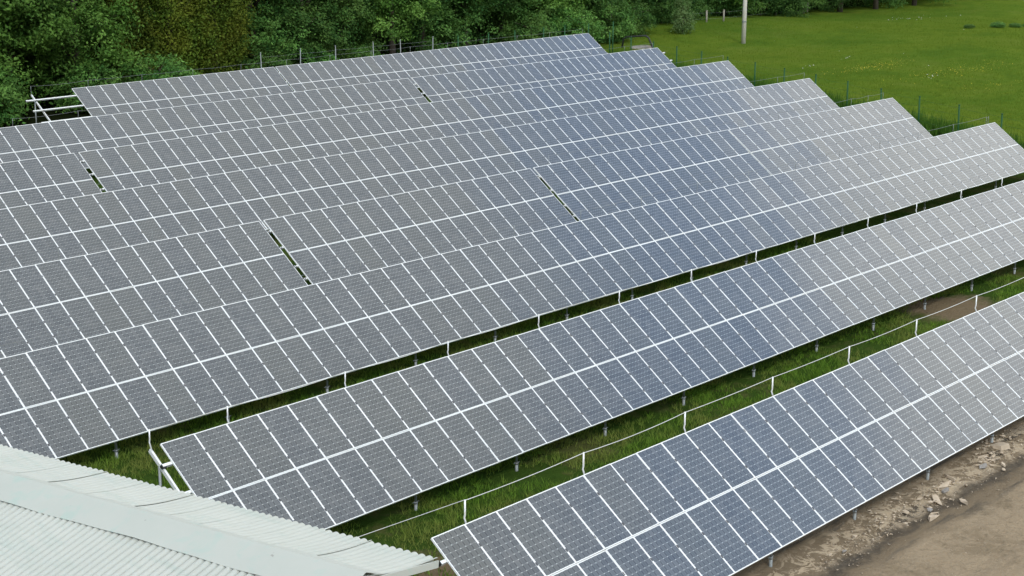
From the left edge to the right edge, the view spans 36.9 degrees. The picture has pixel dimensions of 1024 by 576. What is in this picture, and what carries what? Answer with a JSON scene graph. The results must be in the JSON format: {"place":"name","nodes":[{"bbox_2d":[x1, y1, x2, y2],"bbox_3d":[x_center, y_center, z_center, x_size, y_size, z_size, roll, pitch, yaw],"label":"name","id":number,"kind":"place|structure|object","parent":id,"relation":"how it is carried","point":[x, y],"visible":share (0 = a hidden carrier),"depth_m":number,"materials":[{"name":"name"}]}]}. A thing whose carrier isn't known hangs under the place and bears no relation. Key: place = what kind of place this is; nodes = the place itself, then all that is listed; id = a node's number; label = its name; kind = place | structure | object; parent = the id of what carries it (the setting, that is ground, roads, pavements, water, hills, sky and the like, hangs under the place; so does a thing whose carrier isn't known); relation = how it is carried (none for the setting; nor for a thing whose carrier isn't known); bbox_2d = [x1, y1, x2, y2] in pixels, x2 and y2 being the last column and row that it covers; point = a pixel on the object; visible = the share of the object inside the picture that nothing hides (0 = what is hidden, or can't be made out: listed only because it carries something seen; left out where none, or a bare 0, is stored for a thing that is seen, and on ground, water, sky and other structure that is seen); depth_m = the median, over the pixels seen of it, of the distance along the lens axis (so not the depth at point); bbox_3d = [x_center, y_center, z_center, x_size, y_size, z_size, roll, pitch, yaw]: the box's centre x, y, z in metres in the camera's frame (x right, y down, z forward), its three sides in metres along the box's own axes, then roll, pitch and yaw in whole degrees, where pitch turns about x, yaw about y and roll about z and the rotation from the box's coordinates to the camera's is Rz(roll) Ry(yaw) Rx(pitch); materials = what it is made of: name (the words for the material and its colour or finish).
{"place":"outdoors","nodes":[
{"label":"outdoors","id":0,"kind":"place"},
{"bbox_2d":[0,0,1023,575],"bbox_3d":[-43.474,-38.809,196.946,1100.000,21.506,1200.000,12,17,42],"label":"ground","id":1,"kind":"structure","parent":0,"point":[974,538],"depth_m":42.26,"materials":[{"name":"green plant"}]},
{"bbox_2d":[0,66,34,127],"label":"shrub","id":2,"kind":"object","parent":1,"relation":"on","point":[7,91],"visible":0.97,"depth_m":81.60,"materials":[{"name":"green plant"}]},
{"bbox_2d":[0,0,40,119],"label":"leafy tree","id":3,"kind":"object","parent":1,"relation":"on","point":[10,65],"visible":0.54,"depth_m":83.53,"materials":[{"name":"green plant"}]},
{"bbox_2d":[0,1,71,98],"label":"leafy tree","id":4,"kind":"object","parent":1,"relation":"on","point":[30,59],"visible":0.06,"depth_m":92.08,"materials":[{"name":"green plant"}]},
{"bbox_2d":[0,146,102,208],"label":"solar array","id":5,"kind":"object","parent":1,"relation":"on","point":[40,176],"visible":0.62,"depth_m":60.36,"materials":[{"name":"grey glass"}]},
{"bbox_2d":[0,0,105,103],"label":"leafy tree","id":6,"kind":"object","parent":1,"relation":"on","point":[26,39],"visible":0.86,"depth_m":85.19,"materials":[{"name":"green plant"}]},
{"bbox_2d":[22,50,95,72],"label":"leafy tree","id":7,"kind":"object","parent":1,"relation":"on","point":[41,58],"visible":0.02,"depth_m":101.60,"materials":[{"name":"green plant"}]},
{"bbox_2d":[1,0,156,106],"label":"leafy tree","id":8,"kind":"object","parent":1,"relation":"on","point":[98,21],"visible":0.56,"depth_m":88.20,"materials":[{"name":"green plant"}]},
{"bbox_2d":[49,62,126,112],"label":"shrub","id":9,"kind":"object","parent":1,"relation":"on","point":[72,101],"visible":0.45,"depth_m":86.68,"materials":[{"name":"green plant"}]},
{"bbox_2d":[49,0,163,79],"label":"leafy tree","id":10,"kind":"object","parent":1,"relation":"on","point":[85,26],"visible":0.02,"depth_m":97.45,"materials":[{"name":"green plant"}]},
{"bbox_2d":[76,0,174,84],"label":"leafy tree","id":11,"kind":"object","parent":1,"relation":"on","point":[142,31],"visible":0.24,"depth_m":91.51,"materials":[{"name":"green plant"}]},
{"bbox_2d":[0,214,307,357],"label":"solar array","id":12,"kind":"object","parent":1,"relation":"on","point":[42,299],"visible":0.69,"depth_m":46.46,"materials":[{"name":"grey glass"}]},
{"bbox_2d":[118,51,202,83],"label":"shrub","id":13,"kind":"object","parent":1,"relation":"on","point":[173,70],"visible":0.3,"depth_m":89.49,"materials":[{"name":"green plant"}]},
{"bbox_2d":[132,0,231,76],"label":"leafy tree","id":14,"kind":"object","parent":1,"relation":"on","point":[174,20],"visible":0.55,"depth_m":93.15,"materials":[{"name":"green plant"}]},
{"bbox_2d":[0,73,428,168],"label":"solar array","id":15,"kind":"object","parent":1,"relation":"on","point":[76,136],"visible":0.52,"depth_m":74.24,"materials":[{"name":"grey glass"}]},
{"bbox_2d":[174,0,261,74],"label":"leafy tree","id":16,"kind":"object","parent":1,"relation":"on","point":[226,9],"visible":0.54,"depth_m":95.35,"materials":[{"name":"green plant"}]},
{"bbox_2d":[0,444,438,575],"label":"building","id":17,"kind":"structure","parent":1,"relation":"on","point":[58,517],"depth_m":21.36,"materials":[{"name":"white metal"}]},
{"bbox_2d":[177,0,284,67],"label":"leafy tree","id":18,"kind":"object","parent":1,"relation":"on","point":[218,37],"depth_m":102.53,"materials":[{"name":"green plant"}]},
{"bbox_2d":[203,0,314,66],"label":"leafy tree","id":19,"kind":"object","parent":1,"relation":"on","point":[259,20],"visible":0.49,"depth_m":98.20,"materials":[{"name":"green plant"}]},
{"bbox_2d":[230,44,295,84],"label":"shrub","id":20,"kind":"object","parent":1,"relation":"on","point":[271,63],"visible":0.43,"depth_m":97.03,"materials":[{"name":"green plant"}]},
{"bbox_2d":[262,0,333,36],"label":"leafy tree","id":21,"kind":"object","parent":1,"relation":"on","point":[311,17],"visible":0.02,"depth_m":105.16,"materials":[{"name":"green plant"}]},
{"bbox_2d":[245,0,371,63],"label":"leafy tree","id":22,"kind":"object","parent":1,"relation":"on","point":[303,12],"visible":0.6,"depth_m":101.40,"materials":[{"name":"green plant"}]},
{"bbox_2d":[286,44,337,64],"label":"shrub","id":23,"kind":"object","parent":1,"relation":"on","point":[325,57],"visible":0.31,"depth_m":100.47,"materials":[{"name":"green plant"}]},
{"bbox_2d":[25,29,607,122],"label":"solar array","id":24,"kind":"object","parent":1,"relation":"on","point":[148,93],"visible":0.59,"depth_m":90.19,"materials":[{"name":"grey glass"}]},
{"bbox_2d":[293,0,387,59],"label":"leafy tree","id":25,"kind":"object","parent":1,"relation":"on","point":[365,17],"visible":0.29,"depth_m":105.10,"materials":[{"name":"green plant"}]},
{"bbox_2d":[260,36,432,67],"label":"wire fence","id":26,"kind":"object","parent":1,"relation":"on","point":[343,49],"visible":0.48,"depth_m":97.77,"materials":[{"name":"grey metal"}]},
{"bbox_2d":[336,42,379,59],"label":"shrub","id":27,"kind":"object","parent":1,"relation":"on","point":[354,53],"visible":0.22,"depth_m":103.72,"materials":[{"name":"green plant"}]},
{"bbox_2d":[323,0,405,54],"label":"leafy tree","id":28,"kind":"object","parent":1,"relation":"on","point":[383,45],"visible":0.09,"depth_m":111.27,"materials":[{"name":"green plant"}]},
{"bbox_2d":[346,0,445,53],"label":"leafy tree","id":29,"kind":"object","parent":1,"relation":"on","point":[388,12],"visible":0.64,"depth_m":106.97,"materials":[{"name":"green plant"}]},
{"bbox_2d":[356,0,452,53],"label":"leafy tree","id":30,"kind":"object","parent":1,"relation":"on","point":[405,50],"visible":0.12,"depth_m":113.53,"materials":[{"name":"green plant"}]},
{"bbox_2d":[79,56,753,191],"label":"solar array","id":31,"kind":"object","parent":1,"relation":"on","point":[142,161],"visible":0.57,"depth_m":73.32,"materials":[{"name":"grey glass"}]},
{"bbox_2d":[0,73,838,270],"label":"solar array","id":32,"kind":"object","parent":1,"relation":"on","point":[260,194],"visible":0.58,"depth_m":62.46,"materials":[{"name":"grey glass"}]},
{"bbox_2d":[263,162,576,283],"bbox_3d":[-2.913,-2.098,55.409,2.632,3.468,13.561,12,17,42],"label":"solar array","id":33,"kind":"object","parent":1,"relation":"on","point":[320,240],"visible":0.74,"depth_m":54.71,"materials":[{"name":"grey glass"}]},
{"bbox_2d":[379,0,491,51],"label":"leafy tree","id":34,"kind":"object","parent":1,"relation":"on","point":[421,38],"visible":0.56,"depth_m":112.04,"materials":[{"name":"green plant"}]},
{"bbox_2d":[395,0,508,48],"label":"leafy tree","id":35,"kind":"object","parent":1,"relation":"on","point":[435,36],"visible":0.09,"depth_m":116.72,"materials":[{"name":"green plant"}]},
{"bbox_2d":[415,0,522,48],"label":"leafy tree","id":36,"kind":"object","parent":1,"relation":"on","point":[464,6],"visible":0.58,"depth_m":115.18,"materials":[{"name":"green plant"}]},
{"bbox_2d":[441,0,525,45],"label":"leafy tree","id":37,"kind":"object","parent":1,"relation":"on","point":[482,31],"visible":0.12,"depth_m":119.14,"materials":[{"name":"green plant"}]},
{"bbox_2d":[452,0,560,40],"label":"leafy tree","id":38,"kind":"object","parent":1,"relation":"on","point":[528,4],"visible":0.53,"depth_m":117.95,"materials":[{"name":"green plant"}]},
{"bbox_2d":[0,116,1023,458],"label":"solar array","id":39,"kind":"object","parent":1,"relation":"on","point":[70,398],"visible":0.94,"depth_m":45.19,"materials":[{"name":"grey glass"}]},
{"bbox_2d":[502,13,563,41],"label":"shrub","id":40,"kind":"object","parent":1,"relation":"on","point":[529,33],"visible":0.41,"depth_m":116.43,"materials":[{"name":"green plant"}]},
{"bbox_2d":[457,21,613,52],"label":"wire fence","id":41,"kind":"object","parent":1,"relation":"on","point":[612,31],"visible":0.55,"depth_m":112.28,"materials":[{"name":"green metal"}]},
{"bbox_2d":[412,43,676,101],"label":"solar array","id":42,"kind":"object","parent":1,"relation":"on","point":[446,84],"visible":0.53,"depth_m":91.97,"materials":[{"name":"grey glass"}]},
{"bbox_2d":[506,0,593,38],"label":"leafy tree","id":43,"kind":"object","parent":1,"relation":"on","point":[563,3],"visible":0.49,"depth_m":122.10,"materials":[{"name":"green plant"}]},
{"bbox_2d":[519,0,621,19],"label":"leafy tree","id":44,"kind":"object","parent":1,"relation":"on","point":[600,1],"visible":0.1,"depth_m":125.57,"materials":[{"name":"green plant"}]},
{"bbox_2d":[544,6,606,42],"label":"shrub","id":45,"kind":"object","parent":1,"relation":"on","point":[593,32],"visible":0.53,"depth_m":120.80,"materials":[{"name":"green plant"}]},
{"bbox_2d":[522,0,635,40],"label":"leafy tree","id":46,"kind":"object","parent":1,"relation":"on","point":[593,2],"visible":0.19,"depth_m":126.28,"materials":[{"name":"green plant"}]},
{"bbox_2d":[148,177,1023,529],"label":"solar array","id":47,"kind":"object","parent":1,"relation":"on","point":[326,461],"visible":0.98,"depth_m":38.77,"materials":[{"name":"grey glass"}]},
{"bbox_2d":[583,0,630,22],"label":"leafy tree","id":48,"kind":"object","parent":1,"relation":"on","point":[608,4],"visible":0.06,"depth_m":128.52,"materials":[{"name":"green plant"}]},
{"bbox_2d":[584,0,640,43],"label":"shrub","id":49,"kind":"object","parent":1,"relation":"on","point":[623,27],"visible":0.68,"depth_m":125.63,"materials":[{"name":"green plant"}]},
{"bbox_2d":[607,0,658,34],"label":"shrub","id":50,"kind":"object","parent":1,"relation":"on","point":[649,18],"visible":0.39,"depth_m":130.37,"materials":[{"name":"green plant"}]},
{"bbox_2d":[621,35,652,47],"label":"bent pipe","id":51,"kind":"object","parent":1,"relation":"on","point":[636,36],"visible":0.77,"depth_m":122.98,"materials":[{"name":"grey metal"}]},
{"bbox_2d":[632,45,651,48],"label":"rubble","id":52,"kind":"object","parent":1,"relation":"on","point":[643,46],"visible":0.45,"depth_m":123.42,"materials":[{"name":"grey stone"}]},
{"bbox_2d":[632,0,693,23],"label":"leafy tree","id":53,"kind":"object","parent":1,"relation":"on","point":[649,2],"visible":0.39,"depth_m":137.24,"materials":[{"name":"green plant"}]},
{"bbox_2d":[634,0,692,23],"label":"shrub","id":54,"kind":"object","parent":1,"relation":"on","point":[657,12],"visible":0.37,"depth_m":138.49,"materials":[{"name":"green plant"}]},
{"bbox_2d":[647,0,713,20],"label":"leafy tree","id":55,"kind":"object","parent":1,"relation":"on","point":[701,7],"visible":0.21,"depth_m":142.95,"materials":[{"name":"green plant"}]},
{"bbox_2d":[667,0,696,34],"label":"young willow","id":56,"kind":"object","parent":1,"relation":"on","point":[678,18],"visible":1,"depth_m":132.24,"materials":[{"name":"green plant"}]},
{"bbox_2d":[668,0,705,19],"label":"shrub","id":57,"kind":"object","parent":1,"relation":"on","point":[697,7],"visible":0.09,"depth_m":143.58,"materials":[{"name":"green plant"}]},
{"bbox_2d":[359,277,1023,575],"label":"solar array","id":58,"kind":"object","parent":1,"relation":"on","point":[862,431],"visible":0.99,"depth_m":32.64,"materials":[{"name":"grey glass"}]},
{"bbox_2d":[688,0,737,16],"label":"leafy tree","id":59,"kind":"object","parent":1,"relation":"on","point":[715,7],"visible":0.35,"depth_m":147.84,"materials":[{"name":"green plant"}]},
{"bbox_2d":[696,0,750,15],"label":"shrub","id":60,"kind":"object","parent":1,"relation":"on","point":[707,2],"visible":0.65,"depth_m":148.37,"materials":[{"name":"green plant"}]},
{"bbox_2d":[533,93,932,220],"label":"solar array","id":61,"kind":"object","parent":1,"relation":"on","point":[596,181],"visible":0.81,"depth_m":68.03,"materials":[{"name":"blue glass"}]},
{"bbox_2d":[705,0,767,16],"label":"leafy tree","id":62,"kind":"object","parent":1,"relation":"on","point":[753,2],"visible":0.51,"depth_m":148.29,"materials":[{"name":"green plant"}]},
{"bbox_2d":[741,0,746,43],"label":"utility pole","id":63,"kind":"object","parent":1,"relation":"on","point":[744,21],"visible":0.84,"depth_m":127.87,"materials":[{"name":"concrete"}]},
{"bbox_2d":[684,5,807,21],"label":"paddock fence","id":64,"kind":"object","parent":1,"relation":"on","point":[727,17],"visible":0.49,"depth_m":143.10,"materials":[{"name":"grey wood"}]},
{"bbox_2d":[741,0,790,15],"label":"shrub","id":65,"kind":"object","parent":1,"relation":"on","point":[775,8],"visible":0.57,"depth_m":151.35,"materials":[{"name":"green plant"}]},
{"bbox_2d":[757,0,801,13],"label":"shrub","id":66,"kind":"object","parent":1,"relation":"on","point":[785,6],"visible":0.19,"depth_m":154.60,"materials":[{"name":"green plant"}]},
{"bbox_2d":[747,0,813,17],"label":"leafy tree","id":67,"kind":"object","parent":1,"relation":"on","point":[791,10],"visible":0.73,"depth_m":152.22,"materials":[{"name":"green plant"}]},
{"bbox_2d":[787,0,833,13],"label":"leafy tree","id":68,"kind":"object","parent":1,"relation":"on","point":[817,2],"visible":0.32,"depth_m":155.31,"materials":[{"name":"green plant"}]},
{"bbox_2d":[599,0,1023,142],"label":"meadow grass","id":69,"kind":"structure","parent":1,"relation":"on","point":[886,87],"depth_m":120.96,"materials":[{"name":"green plant"}]},
{"bbox_2d":[609,32,1016,133],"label":"wire fence","id":70,"kind":"object","parent":1,"relation":"on","point":[630,49],"visible":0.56,"depth_m":91.30,"materials":[{"name":"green metal"}]},
{"bbox_2d":[607,47,1023,148],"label":"verge grass","id":71,"kind":"structure","parent":1,"relation":"on","point":[927,124],"depth_m":86.56,"materials":[{"name":"green plant"}]},
{"bbox_2d":[805,0,849,12],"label":"leafy tree","id":72,"kind":"object","parent":1,"relation":"on","point":[839,5],"visible":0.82,"depth_m":160.72,"materials":[{"name":"green plant"}]},
{"bbox_2d":[836,0,908,8],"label":"leafy tree","id":73,"kind":"object","parent":1,"relation":"on","point":[875,3],"visible":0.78,"depth_m":166.03,"materials":[{"name":"green plant"}]},
{"bbox_2d":[844,61,999,85],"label":"yellow flowers","id":74,"kind":"object","parent":1,"relation":"on","point":[914,74],"visible":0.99,"depth_m":111.51,"materials":[{"name":"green plant"}]},
{"bbox_2d":[928,512,938,521],"bbox_3d":[9.362,5.060,34.072,0.198,0.096,0.593,7,15,28],"label":"stone","id":75,"kind":"object","parent":1,"relation":"on","point":[931,517],"visible":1,"depth_m":33.99,"materials":[{"name":"beige stone"}]},
{"bbox_2d":[911,0,955,5],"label":"leafy tree","id":76,"kind":"object","parent":1,"relation":"on","point":[914,2],"visible":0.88,"depth_m":168.71,"materials":[{"name":"green plant"}]},
{"bbox_2d":[932,495,941,504],"bbox_3d":[9.686,4.825,35.011,0.159,0.020,0.584,4,18,1],"label":"stone","id":77,"kind":"object","parent":1,"relation":"on","point":[935,497],"visible":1,"depth_m":35.04,"materials":[{"name":"beige stone"}]},
{"bbox_2d":[937,480,950,487],"bbox_3d":[10.114,4.592,35.843,0.621,0.076,0.150,-8,15,-32],"label":"stone","id":78,"kind":"object","parent":1,"relation":"on","point":[945,484],"visible":1,"depth_m":35.84,"materials":[{"name":"beige stone"}]},
{"bbox_2d":[941,487,948,492],"bbox_3d":[9.997,4.662,35.443,0.228,0.093,0.100,-11,17,-39],"label":"stone","id":79,"kind":"object","parent":1,"relation":"on","point":[946,489],"visible":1,"depth_m":35.43,"materials":[{"name":"grey stone"}]},
{"bbox_2d":[945,474,954,481],"bbox_3d":[10.382,4.462,36.309,0.197,0.082,0.556,-5,14,-22],"label":"stone","id":80,"kind":"object","parent":1,"relation":"on","point":[950,477],"visible":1,"depth_m":36.20,"materials":[{"name":"beige stone"}]},
{"bbox_2d":[959,498,967,504],"bbox_3d":[10.272,4.842,34.917,0.139,0.080,0.340,2,13,7],"label":"stone","id":81,"kind":"object","parent":1,"relation":"on","point":[964,501],"visible":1,"depth_m":34.86,"materials":[{"name":"beige stone"}]},
{"bbox_2d":[963,24,974,27],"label":"nettle clump","id":82,"kind":"object","parent":1,"relation":"on","point":[968,26],"visible":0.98,"depth_m":141.28,"materials":[{"name":"green plant"}]},
{"bbox_2d":[979,463,986,468],"bbox_3d":[11.362,4.283,37.024,0.174,0.054,0.417,8,14,30],"label":"stone","id":83,"kind":"object","parent":1,"relation":"on","point":[984,465],"visible":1,"depth_m":37.01,"materials":[{"name":"grey stone"}]},
{"bbox_2d":[989,21,1004,27],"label":"nettle clump","id":84,"kind":"object","parent":1,"relation":"on","point":[999,25],"visible":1,"depth_m":142.82,"materials":[{"name":"green plant"}]},
{"bbox_2d":[985,441,1009,450],"bbox_3d":[12.169,3.901,38.412,0.456,0.168,0.717,-2,13,-8],"label":"stone","id":85,"kind":"object","parent":1,"relation":"on","point":[998,445],"visible":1,"depth_m":38.16,"materials":[{"name":"beige stone"}]},
{"bbox_2d":[1008,23,1021,27],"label":"nettle clump","id":86,"kind":"object","parent":1,"relation":"on","point":[1016,25],"visible":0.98,"depth_m":143.82,"materials":[{"name":"green plant"}]},
{"bbox_2d":[60,235,1023,575],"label":"grass","id":87,"kind":"structure","parent":0,"point":[706,399],"depth_m":40.55,"materials":[{"name":"green plant"}]},
{"bbox_2d":[798,423,1023,573],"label":"gravel","id":88,"kind":"structure","parent":0,"point":[966,485],"depth_m":34.18,"materials":[{"name":"gravel"}]},
{"bbox_2d":[857,433,1011,544],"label":"rubble shards","id":89,"kind":"object","parent":88,"relation":"on","point":[991,457],"visible":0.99,"depth_m":35.78,"materials":[{"name":"stone"}]}
]}

